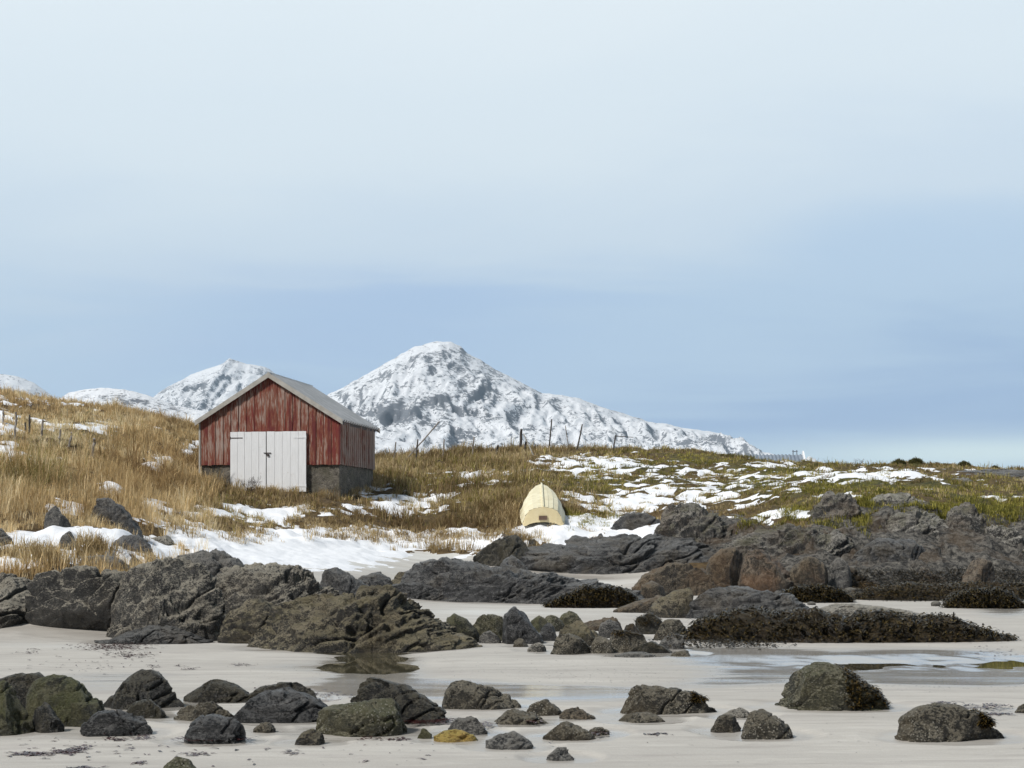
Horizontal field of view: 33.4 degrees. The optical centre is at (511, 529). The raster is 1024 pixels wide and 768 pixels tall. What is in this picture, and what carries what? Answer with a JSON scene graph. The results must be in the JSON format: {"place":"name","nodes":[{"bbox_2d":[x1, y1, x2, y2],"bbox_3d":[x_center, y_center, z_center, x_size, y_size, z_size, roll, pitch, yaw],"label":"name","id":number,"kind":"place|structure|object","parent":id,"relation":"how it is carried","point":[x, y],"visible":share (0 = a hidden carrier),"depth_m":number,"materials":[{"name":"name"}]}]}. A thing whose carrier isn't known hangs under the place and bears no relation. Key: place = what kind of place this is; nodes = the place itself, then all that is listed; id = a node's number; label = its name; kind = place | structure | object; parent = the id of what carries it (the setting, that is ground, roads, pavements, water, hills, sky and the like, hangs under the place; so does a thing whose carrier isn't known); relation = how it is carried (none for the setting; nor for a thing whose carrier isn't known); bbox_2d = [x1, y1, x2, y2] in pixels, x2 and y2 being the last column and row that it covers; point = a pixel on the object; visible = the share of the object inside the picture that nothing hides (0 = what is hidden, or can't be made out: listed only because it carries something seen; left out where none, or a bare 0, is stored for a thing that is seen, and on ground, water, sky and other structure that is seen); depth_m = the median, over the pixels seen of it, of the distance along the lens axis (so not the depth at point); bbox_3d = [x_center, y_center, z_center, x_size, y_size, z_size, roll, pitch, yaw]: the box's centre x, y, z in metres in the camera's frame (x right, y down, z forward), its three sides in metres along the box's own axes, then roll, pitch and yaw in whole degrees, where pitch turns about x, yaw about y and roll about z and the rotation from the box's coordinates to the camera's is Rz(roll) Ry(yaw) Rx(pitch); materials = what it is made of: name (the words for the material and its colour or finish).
{"place":"outdoors","nodes":[
{"label":"outdoors","id":0,"kind":"place"},
{"bbox_2d":[0,374,52,397],"bbox_3d":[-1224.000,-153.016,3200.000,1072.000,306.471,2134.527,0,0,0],"label":"mountain","id":1,"kind":"structure","parent":0,"point":[11,381],"depth_m":3172.37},
{"bbox_2d":[154,358,273,410],"bbox_3d":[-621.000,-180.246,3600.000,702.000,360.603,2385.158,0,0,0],"label":"mountain","id":2,"kind":"structure","parent":0,"point":[209,389],"depth_m":3416.83,"materials":[{"name":"snow"}]},
{"bbox_2d":[60,388,430,453],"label":"snowy hill","id":3,"kind":"structure","parent":0,"point":[131,398],"depth_m":787.89,"materials":[{"name":"snow"}]},
{"bbox_2d":[314,653,419,674],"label":"water","id":4,"kind":"structure","parent":0,"point":[373,663],"depth_m":20.62,"materials":[{"name":"brown liquid"}]},
{"bbox_2d":[0,550,1023,767],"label":"beach","id":5,"kind":"structure","parent":0,"point":[735,679],"depth_m":16.59,"materials":[{"name":"sand"}]},
{"bbox_2d":[0,680,33,735],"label":"boulder","id":6,"kind":"object","parent":5,"relation":"on","point":[14,719],"visible":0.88,"depth_m":13.68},
{"bbox_2d":[0,672,44,708],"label":"boulder","id":7,"kind":"object","parent":5,"relation":"on","point":[20,683],"visible":0.3,"depth_m":15.24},
{"bbox_2d":[33,702,64,732],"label":"stone","id":8,"kind":"object","parent":5,"relation":"on","point":[46,719],"visible":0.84,"depth_m":13.71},
{"bbox_2d":[26,674,104,726],"bbox_3d":[-3.752,1.468,14.295,0.668,0.508,0.425,0,0,0],"label":"boulder","id":9,"kind":"object","parent":5,"relation":"on","point":[59,694],"visible":0.51,"depth_m":14.18,"materials":[{"name":"stone"}]},
{"bbox_2d":[19,564,125,630],"bbox_3d":[-6.314,1.199,25.870,2.494,1.343,1.138,0,0,5],"label":"rock outcrop","id":10,"kind":"object","parent":5,"relation":"on","point":[82,597],"visible":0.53,"depth_m":25.45,"materials":[{"name":"stone"}]},
{"bbox_2d":[66,702,101,726],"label":"stone","id":11,"kind":"object","parent":5,"relation":"on","point":[82,712],"visible":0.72,"depth_m":14.09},
{"bbox_2d":[80,709,152,736],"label":"boulder","id":12,"kind":"object","parent":5,"relation":"on","point":[117,722],"visible":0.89,"depth_m":13.46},
{"bbox_2d":[103,669,184,709],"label":"boulder","id":13,"kind":"object","parent":5,"relation":"on","point":[155,687],"visible":0.76,"depth_m":15.37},
{"bbox_2d":[126,699,166,718],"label":"boulder","id":14,"kind":"object","parent":5,"relation":"on","point":[148,709],"visible":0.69,"depth_m":14.59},
{"bbox_2d":[94,625,213,643],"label":"rock outcrop","id":15,"kind":"object","parent":5,"relation":"on","point":[156,634],"visible":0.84,"depth_m":24.16,"materials":[{"name":"grey stone"}]},
{"bbox_2d":[105,556,226,640],"bbox_3d":[-5.070,1.100,25.235,1.672,1.398,1.213,0,0,32],"label":"rock outcrop","id":16,"kind":"object","parent":5,"relation":"on","point":[183,593],"visible":0.81,"depth_m":24.99,"materials":[{"name":"stone"}]},
{"bbox_2d":[163,757,195,767],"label":"boulder","id":17,"kind":"object","parent":5,"relation":"on","point":[177,762],"visible":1,"depth_m":10.95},
{"bbox_2d":[173,701,233,720],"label":"boulder","id":18,"kind":"object","parent":5,"relation":"on","point":[189,713],"visible":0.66,"depth_m":14.45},
{"bbox_2d":[173,549,244,576],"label":"rock outcrop","id":19,"kind":"object","parent":5,"relation":"on","point":[214,561],"visible":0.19,"depth_m":30.12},
{"bbox_2d":[184,714,245,743],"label":"boulder","id":20,"kind":"object","parent":5,"relation":"on","point":[217,728],"visible":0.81,"depth_m":12.99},
{"bbox_2d":[183,679,248,702],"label":"boulder","id":21,"kind":"object","parent":5,"relation":"on","point":[219,691],"visible":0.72,"depth_m":15.88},
{"bbox_2d":[217,598,281,643],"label":"rock outcrop","id":22,"kind":"object","parent":5,"relation":"on","point":[245,622],"visible":0.44,"depth_m":24.33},
{"bbox_2d":[215,562,338,613],"bbox_3d":[-3.552,1.160,27.232,3.057,1.258,1.631,0,0,0],"label":"rock outcrop","id":23,"kind":"object","parent":5,"relation":"on","point":[275,583],"visible":0.4,"depth_m":26.87,"materials":[{"name":"stone"}]},
{"bbox_2d":[233,687,327,722],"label":"boulder","id":24,"kind":"object","parent":5,"relation":"on","point":[286,705],"visible":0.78,"depth_m":14.30,"materials":[{"name":"stone"}]},
{"bbox_2d":[247,682,316,698],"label":"boulder","id":25,"kind":"object","parent":5,"relation":"on","point":[297,687],"visible":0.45,"depth_m":15.94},
{"bbox_2d":[295,729,324,745],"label":"stone","id":26,"kind":"object","parent":5,"relation":"on","point":[311,737],"visible":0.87,"depth_m":12.93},
{"bbox_2d":[320,567,365,594],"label":"rock outcrop","id":27,"kind":"object","parent":5,"relation":"on","point":[341,581],"visible":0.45,"depth_m":32.72,"materials":[{"name":"grey stone"}]},
{"bbox_2d":[316,698,406,736],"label":"boulder","id":28,"kind":"object","parent":5,"relation":"on","point":[376,717],"visible":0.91,"depth_m":13.47,"materials":[{"name":"stone"}]},
{"bbox_2d":[247,584,482,652],"bbox_3d":[-2.044,1.263,23.312,3.287,1.015,1.596,0,0,0],"label":"rock outcrop","id":29,"kind":"object","parent":5,"relation":"on","point":[376,619],"visible":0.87,"depth_m":22.94,"materials":[{"name":"stone"}]},
{"bbox_2d":[358,571,392,585],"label":"rock outcrop","id":30,"kind":"object","parent":5,"relation":"on","point":[376,578],"visible":0.43,"depth_m":37.20,"materials":[{"name":"grey stone"}]},
{"bbox_2d":[350,677,448,723],"bbox_3d":[-0.964,1.487,14.352,0.876,0.485,0.420,0,0,0],"label":"boulder","id":31,"kind":"object","parent":5,"relation":"on","point":[413,704],"visible":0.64,"depth_m":14.23,"materials":[{"name":"stone"}]},
{"bbox_2d":[392,582,447,600],"bbox_3d":[-2.056,1.425,37.019,2.442,0.561,1.100,0,0,0],"label":"rock slab","id":32,"kind":"object","parent":5,"relation":"on","point":[418,590],"visible":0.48,"depth_m":36.63,"materials":[{"name":"grey stone"}]},
{"bbox_2d":[434,729,477,742],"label":"boulder","id":33,"kind":"object","parent":5,"relation":"on","point":[452,736],"visible":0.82,"depth_m":13.12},
{"bbox_2d":[446,613,479,641],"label":"stone","id":34,"kind":"object","parent":5,"relation":"on","point":[463,625],"visible":0.45,"depth_m":24.30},
{"bbox_2d":[448,716,487,734],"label":"boulder","id":35,"kind":"object","parent":5,"relation":"on","point":[472,725],"visible":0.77,"depth_m":13.50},
{"bbox_2d":[442,680,520,709],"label":"boulder","id":36,"kind":"object","parent":5,"relation":"on","point":[463,695],"visible":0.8,"depth_m":15.24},
{"bbox_2d":[473,614,502,640],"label":"stone","id":37,"kind":"object","parent":5,"relation":"on","point":[493,623],"visible":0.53,"depth_m":24.70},
{"bbox_2d":[479,631,500,642],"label":"stone","id":38,"kind":"object","parent":5,"relation":"on","point":[488,637],"visible":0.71,"depth_m":24.11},
{"bbox_2d":[485,731,533,749],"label":"boulder","id":39,"kind":"object","parent":5,"relation":"on","point":[513,740],"visible":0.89,"depth_m":12.64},
{"bbox_2d":[6,642,1013,767],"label":"seaweed scraps","id":40,"kind":"object","parent":5,"relation":"on","point":[70,750],"visible":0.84,"depth_m":13.20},
{"bbox_2d":[494,708,546,724],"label":"boulder","id":41,"kind":"object","parent":5,"relation":"on","point":[513,716],"visible":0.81,"depth_m":14.15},
{"bbox_2d":[399,557,644,603],"bbox_3d":[0.159,1.182,37.431,6.146,1.165,1.836,0,0,0],"label":"rock slab","id":42,"kind":"object","parent":5,"relation":"on","point":[456,580],"visible":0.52,"depth_m":36.76,"materials":[{"name":"grey stone"}]},
{"bbox_2d":[502,606,543,643],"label":"stone","id":43,"kind":"object","parent":5,"relation":"on","point":[517,624],"visible":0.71,"depth_m":23.95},
{"bbox_2d":[526,699,562,715],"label":"stone","id":44,"kind":"object","parent":5,"relation":"on","point":[545,707],"visible":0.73,"depth_m":14.72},
{"bbox_2d":[540,622,556,640],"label":"stone","id":45,"kind":"object","parent":5,"relation":"on","point":[548,632],"visible":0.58,"depth_m":24.65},
{"bbox_2d":[546,747,573,760],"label":"stone","id":46,"kind":"object","parent":5,"relation":"on","point":[559,754],"visible":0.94,"depth_m":12.06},
{"bbox_2d":[542,721,594,740],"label":"boulder","id":47,"kind":"object","parent":5,"relation":"on","point":[565,731],"visible":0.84,"depth_m":13.14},
{"bbox_2d":[550,633,590,654],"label":"stone","id":48,"kind":"object","parent":5,"relation":"on","point":[568,644],"visible":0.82,"depth_m":22.02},
{"bbox_2d":[558,620,594,645],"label":"stone","id":49,"kind":"object","parent":5,"relation":"on","point":[582,630],"visible":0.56,"depth_m":23.46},
{"bbox_2d":[559,707,594,719],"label":"stone","id":50,"kind":"object","parent":5,"relation":"on","point":[577,713],"visible":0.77,"depth_m":14.46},
{"bbox_2d":[547,586,631,607],"bbox_3d":[1.624,1.447,35.006,1.936,0.556,0.573,0,0,0],"label":"seaweed","id":51,"kind":"object","parent":5,"relation":"on","point":[616,601],"visible":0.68,"depth_m":34.80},
{"bbox_2d":[590,636,613,653],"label":"stone","id":52,"kind":"object","parent":5,"relation":"on","point":[601,645],"visible":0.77,"depth_m":22.11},
{"bbox_2d":[598,619,620,637],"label":"stone","id":53,"kind":"object","parent":5,"relation":"on","point":[607,627],"visible":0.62,"depth_m":25.24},
{"bbox_2d":[609,629,646,651],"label":"stone","id":54,"kind":"object","parent":5,"relation":"on","point":[624,641],"visible":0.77,"depth_m":22.34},
{"bbox_2d":[613,595,664,612],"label":"boulder","id":55,"kind":"object","parent":5,"relation":"on","point":[643,605],"visible":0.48,"depth_m":33.09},
{"bbox_2d":[618,712,664,722],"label":"boulder","id":56,"kind":"object","parent":5,"relation":"on","point":[642,717],"visible":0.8,"depth_m":14.21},
{"bbox_2d":[633,611,661,633],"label":"stone","id":57,"kind":"object","parent":5,"relation":"on","point":[648,623],"visible":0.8,"depth_m":26.33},
{"bbox_2d":[630,641,671,652],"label":"stone","id":58,"kind":"object","parent":5,"relation":"on","point":[651,647],"visible":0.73,"depth_m":22.16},
{"bbox_2d":[640,580,665,597],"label":"boulder","id":59,"kind":"object","parent":5,"relation":"on","point":[651,589],"visible":0.48,"depth_m":37.78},
{"bbox_2d":[620,684,716,714],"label":"boulder","id":60,"kind":"object","parent":5,"relation":"on","point":[657,700],"visible":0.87,"depth_m":14.80,"materials":[{"name":"stone"}]},
{"bbox_2d":[653,619,685,639],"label":"stone","id":61,"kind":"object","parent":5,"relation":"on","point":[667,626],"visible":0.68,"depth_m":24.69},
{"bbox_2d":[648,587,693,617],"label":"boulder","id":62,"kind":"object","parent":5,"relation":"on","point":[674,604],"visible":0.69,"depth_m":31.45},
{"bbox_2d":[660,632,685,648],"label":"stone","id":63,"kind":"object","parent":5,"relation":"on","point":[675,639],"visible":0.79,"depth_m":22.90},
{"bbox_2d":[631,562,715,595],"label":"boulder","id":64,"kind":"object","parent":5,"relation":"on","point":[669,577],"visible":0.65,"depth_m":40.78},
{"bbox_2d":[705,547,742,586],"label":"boulder","id":65,"kind":"object","parent":5,"relation":"on","point":[723,567],"visible":0.59,"depth_m":41.68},
{"bbox_2d":[710,714,741,732],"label":"stone","id":66,"kind":"object","parent":5,"relation":"on","point":[726,723],"visible":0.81,"depth_m":13.54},
{"bbox_2d":[685,586,809,618],"bbox_3d":[4.452,1.403,31.429,2.624,0.718,1.347,0,0,0],"label":"rock slab","id":67,"kind":"object","parent":5,"relation":"on","point":[718,600],"visible":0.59,"depth_m":31.01,"materials":[{"name":"grey stone"}]},
{"bbox_2d":[738,549,793,592],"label":"boulder","id":68,"kind":"object","parent":5,"relation":"on","point":[761,570],"visible":0.77,"depth_m":40.77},
{"bbox_2d":[741,709,793,739],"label":"boulder","id":69,"kind":"object","parent":5,"relation":"on","point":[759,724],"visible":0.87,"depth_m":13.15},
{"bbox_2d":[541,579,1023,642],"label":"seaweed","id":70,"kind":"object","parent":5,"relation":"on","point":[816,587],"visible":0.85,"depth_m":34.05,"materials":[{"name":"plant"}]},
{"bbox_2d":[792,585,853,602],"bbox_3d":[6.499,1.467,37.003,1.808,0.506,0.834,0,0,0],"label":"seaweed","id":71,"kind":"object","parent":5,"relation":"on","point":[821,597],"visible":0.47,"depth_m":36.73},
{"bbox_2d":[775,662,892,710],"bbox_3d":[2.911,1.455,15.214,0.963,0.552,0.758,0,0,-15],"label":"boulder","id":72,"kind":"object","parent":5,"relation":"on","point":[821,686],"visible":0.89,"depth_m":15.01,"materials":[{"name":"stone"}]},
{"bbox_2d":[648,564,1023,649],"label":"seaweed","id":73,"kind":"object","parent":5,"relation":"on","point":[720,642],"visible":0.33,"depth_m":41.71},
{"bbox_2d":[684,608,1012,642],"bbox_3d":[4.722,1.425,24.429,5.000,0.588,1.217,0,0,0],"label":"seaweed","id":74,"kind":"object","parent":5,"relation":"on","point":[874,634],"visible":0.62,"depth_m":24.07,"materials":[{"name":"plant"}]},
{"bbox_2d":[820,603,921,616],"bbox_3d":[6.448,1.557,31.503,2.542,0.364,0.932,0,0,0],"label":"rock slab","id":75,"kind":"object","parent":5,"relation":"on","point":[844,609],"visible":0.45,"depth_m":31.20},
{"bbox_2d":[853,580,1023,600],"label":"seaweed","id":76,"kind":"object","parent":5,"relation":"on","point":[1012,588],"visible":0.52,"depth_m":38.08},
{"bbox_2d":[894,702,1004,742],"bbox_3d":[3.359,1.525,13.127,0.853,0.391,0.482,0,0,-17],"label":"boulder","id":77,"kind":"object","parent":5,"relation":"on","point":[938,722],"visible":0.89,"depth_m":12.99,"materials":[{"name":"stone"}]},
{"bbox_2d":[949,589,1022,608],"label":"seaweed","id":78,"kind":"object","parent":5,"relation":"on","point":[984,607],"visible":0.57,"depth_m":34.13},
{"bbox_2d":[0,394,1023,594],"bbox_3d":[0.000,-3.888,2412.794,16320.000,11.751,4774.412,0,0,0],"label":"hillside","id":79,"kind":"structure","parent":0,"point":[960,547],"depth_m":48.50,"materials":[{"name":"plant"}]},
{"bbox_2d":[0,572,31,628],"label":"rock outcrop","id":80,"kind":"object","parent":79,"relation":"on","point":[13,589],"visible":0.56,"depth_m":25.87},
{"bbox_2d":[44,505,70,528],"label":"rock","id":81,"kind":"object","parent":79,"relation":"on","point":[54,515],"visible":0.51,"depth_m":36.34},
{"bbox_2d":[75,555,131,570],"bbox_3d":[-7.114,0.736,29.660,1.091,0.583,0.572,0,0,16],"label":"rock ledge","id":82,"kind":"object","parent":79,"relation":"on","point":[108,559],"visible":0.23,"depth_m":29.48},
{"bbox_2d":[0,385,224,578],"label":"dry grass","id":83,"kind":"structure","parent":79,"relation":"on","point":[139,425],"depth_m":48.03,"materials":[{"name":"plant"}]},
{"bbox_2d":[90,498,147,542],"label":"rock","id":84,"kind":"object","parent":79,"relation":"on","point":[110,508],"visible":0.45,"depth_m":38.82,"materials":[{"name":"grey stone"}]},
{"bbox_2d":[113,534,156,558],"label":"rock","id":85,"kind":"object","parent":79,"relation":"on","point":[134,540],"visible":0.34,"depth_m":34.34,"materials":[{"name":"grey stone"}]},
{"bbox_2d":[195,372,379,498],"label":"wooden barn","id":86,"kind":"structure","parent":79,"relation":"on","point":[274,429],"depth_m":55.31,"materials":[{"name":"red wood"}]},
{"bbox_2d":[230,432,265,488],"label":"door leaf","id":87,"kind":"structure","parent":86,"relation":"in","point":[247,449],"depth_m":55.33,"materials":[{"name":"wood"}]},
{"bbox_2d":[267,431,305,491],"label":"door leaf","id":88,"kind":"structure","parent":86,"relation":"in","point":[286,460],"depth_m":55.13,"materials":[{"name":"wood"}]},
{"bbox_2d":[0,442,607,567],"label":"dry grass","id":89,"kind":"structure","parent":79,"relation":"on","point":[440,533],"depth_m":48.29,"materials":[{"name":"plant"}]},
{"bbox_2d":[163,415,535,554],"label":"dry grass","id":90,"kind":"structure","parent":79,"relation":"on","point":[450,457],"depth_m":55.39,"materials":[{"name":"plant"}]},
{"bbox_2d":[473,534,528,566],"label":"rock ledge","id":91,"kind":"object","parent":79,"relation":"on","point":[498,551],"visible":0.72,"depth_m":45.79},
{"bbox_2d":[0,395,1017,571],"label":"snow","id":92,"kind":"structure","parent":79,"relation":"on","point":[298,548],"depth_m":48.32,"materials":[{"name":"snow"}]},
{"bbox_2d":[520,483,564,525],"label":"rowing boat","id":93,"kind":"object","parent":79,"relation":"on","point":[544,498],"visible":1,"depth_m":49.79,"materials":[{"name":"beige paint"}]},
{"bbox_2d":[520,533,715,573],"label":"rock ledge","id":94,"kind":"object","parent":79,"relation":"on","point":[600,553],"visible":0.61,"depth_m":45.54,"materials":[{"name":"grey stone"}]},
{"bbox_2d":[610,512,660,529],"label":"rock ledge","id":95,"kind":"object","parent":79,"relation":"on","point":[631,521],"visible":0.67,"depth_m":49.09,"materials":[{"name":"grey stone"}]},
{"bbox_2d":[654,502,732,543],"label":"rock ledge","id":96,"kind":"object","parent":79,"relation":"on","point":[697,522],"visible":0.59,"depth_m":46.78,"materials":[{"name":"stone"}]},
{"bbox_2d":[471,439,1023,552],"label":"heath grass","id":97,"kind":"structure","parent":79,"relation":"on","point":[540,476],"depth_m":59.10,"materials":[{"name":"plant"}]},
{"bbox_2d":[741,450,805,461],"bbox_3d":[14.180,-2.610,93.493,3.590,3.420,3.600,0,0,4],"label":"fence","id":98,"kind":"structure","parent":79,"relation":"on","point":[792,457],"depth_m":93.17,"materials":[{"name":"white paint"}]},
{"bbox_2d":[723,523,853,558],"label":"rock ledge","id":99,"kind":"object","parent":79,"relation":"on","point":[790,538],"visible":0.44,"depth_m":44.14,"materials":[{"name":"stone"}]},
{"bbox_2d":[789,556,827,585],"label":"boulder","id":100,"kind":"object","parent":79,"relation":"on","point":[809,569],"visible":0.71,"depth_m":40.89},
{"bbox_2d":[807,490,861,519],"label":"rock ledge","id":101,"kind":"object","parent":79,"relation":"on","point":[834,505],"visible":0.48,"depth_m":46.07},
{"bbox_2d":[828,557,851,588],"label":"boulder","id":102,"kind":"object","parent":79,"relation":"on","point":[839,574],"visible":0.78,"depth_m":41.38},
{"bbox_2d":[851,537,925,562],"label":"rock ledge","id":103,"kind":"object","parent":79,"relation":"on","point":[883,550],"visible":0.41,"depth_m":43.31,"materials":[{"name":"grey stone"}]},
{"bbox_2d":[870,492,925,504],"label":"rock ledge","id":104,"kind":"object","parent":79,"relation":"on","point":[890,498],"visible":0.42,"depth_m":47.27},
{"bbox_2d":[886,508,948,536],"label":"rock ledge","id":105,"kind":"object","parent":79,"relation":"on","point":[917,520],"visible":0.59,"depth_m":45.38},
{"bbox_2d":[944,502,987,533],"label":"rock ledge","id":106,"kind":"object","parent":79,"relation":"on","point":[964,514],"visible":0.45,"depth_m":45.67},
{"bbox_2d":[961,558,994,581],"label":"boulder","id":107,"kind":"object","parent":79,"relation":"on","point":[979,569],"visible":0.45,"depth_m":40.30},
{"bbox_2d":[958,469,1023,480],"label":"rock ledge","id":108,"kind":"object","parent":79,"relation":"on","point":[1013,472],"visible":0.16,"depth_m":60.41,"materials":[{"name":"grey stone"}]},
{"bbox_2d":[984,524,1023,553],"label":"rock ledge","id":109,"kind":"object","parent":79,"relation":"on","point":[1010,537],"visible":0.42,"depth_m":45.22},
{"bbox_2d":[0,0,1023,468],"label":"sky","id":110,"kind":"structure","parent":0,"point":[778,226],"materials":[{"name":"blue"}]},
{"bbox_2d":[327,341,816,461],"bbox_3d":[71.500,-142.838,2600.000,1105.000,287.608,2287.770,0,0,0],"label":"mountain","id":111,"kind":"structure","parent":0,"point":[419,393],"depth_m":2294.34,"materials":[{"name":"snow"}]},
{"bbox_2d":[849,660,1023,669],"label":"water","id":112,"kind":"structure","parent":0,"point":[1010,664],"depth_m":20.46,"materials":[{"name":"liquid"}]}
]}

